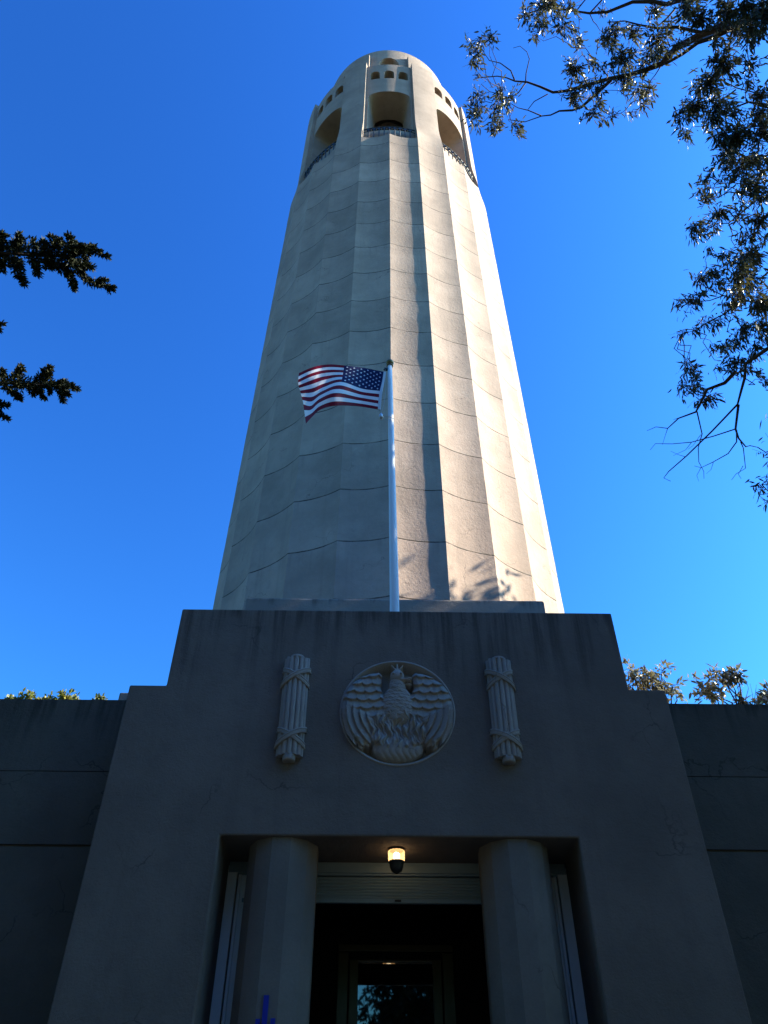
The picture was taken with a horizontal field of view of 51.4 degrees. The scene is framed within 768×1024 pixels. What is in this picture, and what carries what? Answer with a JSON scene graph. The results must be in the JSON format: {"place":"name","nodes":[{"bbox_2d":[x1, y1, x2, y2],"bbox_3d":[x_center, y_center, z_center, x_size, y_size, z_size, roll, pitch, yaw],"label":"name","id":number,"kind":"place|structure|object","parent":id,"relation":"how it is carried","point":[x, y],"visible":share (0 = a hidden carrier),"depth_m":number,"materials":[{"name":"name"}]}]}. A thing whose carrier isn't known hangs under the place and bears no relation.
{"place":"outdoors","nodes":[
{"label":"outdoors","id":0,"kind":"place"},
{"bbox_2d":[0,229,117,422],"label":"cypress tree","id":1,"kind":"object","parent":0,"point":[44,252],"visible":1,"depth_m":11.98,"materials":[{"name":"green plant"}]},
{"bbox_2d":[0,0,767,703],"label":"sky","id":2,"kind":"structure","parent":0,"point":[167,136],"materials":[{"name":"blue"}]},
{"bbox_2d":[213,50,563,612],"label":"concrete tower","id":3,"kind":"structure","parent":0,"point":[387,253],"depth_m":31.93,"materials":[{"name":"paint"}]},
{"bbox_3d":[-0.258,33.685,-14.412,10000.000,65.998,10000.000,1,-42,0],"label":"ground","id":4,"kind":"structure","parent":0,"visible":0},
{"bbox_2d":[5,687,35,698],"bbox_3d":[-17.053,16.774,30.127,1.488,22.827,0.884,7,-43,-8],"label":"sunlit shrub","id":5,"kind":"object","parent":4,"relation":"on","point":[29,694],"visible":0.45,"depth_m":37.34,"materials":[{"name":"green plant"}]},
{"bbox_2d":[34,691,53,698],"bbox_3d":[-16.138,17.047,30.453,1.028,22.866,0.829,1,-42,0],"label":"sunlit shrub","id":6,"kind":"object","parent":4,"relation":"on","point":[44,697],"visible":0.18,"depth_m":37.84,"materials":[{"name":"green plant"}]},
{"bbox_2d":[51,688,79,699],"bbox_3d":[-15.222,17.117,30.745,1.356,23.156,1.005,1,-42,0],"label":"sunlit shrub","id":7,"kind":"object","parent":4,"relation":"on","point":[63,695],"visible":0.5,"depth_m":38.10,"materials":[{"name":"green plant"}]},
{"bbox_2d":[90,692,107,699],"bbox_3d":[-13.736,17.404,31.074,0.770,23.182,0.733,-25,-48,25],"label":"sunlit shrub","id":8,"kind":"object","parent":4,"relation":"on","point":[98,696],"visible":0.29,"depth_m":38.60,"materials":[{"name":"green plant"}]},
{"bbox_2d":[0,598,767,1023],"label":"entrance building","id":9,"kind":"structure","parent":4,"relation":"on","point":[228,816],"depth_m":11.39,"materials":[{"name":"paint"}]},
{"bbox_2d":[379,359,398,610],"bbox_3d":[0.090,-0.572,17.543,0.441,9.010,0.222,1,-42,0],"label":"flagpole","id":10,"kind":"object","parent":9,"relation":"on","point":[394,578],"visible":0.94,"depth_m":17.12,"materials":[{"name":"white metal"}]},
{"bbox_2d":[298,364,385,422],"bbox_3d":[-1.217,-3.265,20.111,2.477,2.722,0.756,-13,-44,14],"label":"flag","id":11,"kind":"object","parent":10,"relation":"attached to","point":[323,386],"visible":1,"depth_m":20.02,"materials":[{"name":"multicoloured fabric"}]},
{"bbox_2d":[336,944,455,1023],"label":"door","id":12,"kind":"structure","parent":9,"relation":"in","point":[381,991],"depth_m":12.70,"materials":[{"name":"black glass"}]},
{"bbox_2d":[388,846,404,873],"bbox_3d":[0.174,4.859,11.103,0.235,0.334,0.235,1,-42,0],"label":"porch lamp","id":13,"kind":"object","parent":9,"relation":"hanging from","point":[396,858],"visible":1,"depth_m":11.05,"materials":[{"name":"glass"}]},
{"bbox_2d":[459,0,767,512],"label":"eucalyptus tree","id":14,"kind":"object","parent":4,"relation":"on","point":[745,20],"visible":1,"depth_m":11.53,"materials":[{"name":"green plant"}]},
{"bbox_2d":[622,657,688,703],"bbox_3d":[8.403,11.217,19.800,2.224,17.297,1.415,1,-42,0],"label":"gum tree","id":15,"kind":"object","parent":4,"relation":"on","point":[647,677],"visible":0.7,"depth_m":25.06,"materials":[{"name":"green plant"}]},
{"bbox_2d":[689,663,767,703],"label":"gum tree","id":16,"kind":"object","parent":4,"relation":"on","point":[728,678],"visible":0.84,"depth_m":24.28,"materials":[{"name":"green plant"}]},
{"bbox_2d":[756,680,767,703],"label":"gum tree","id":17,"kind":"object","parent":4,"relation":"on","point":[763,694],"visible":0.85,"depth_m":23.81,"materials":[{"name":"green plant"}]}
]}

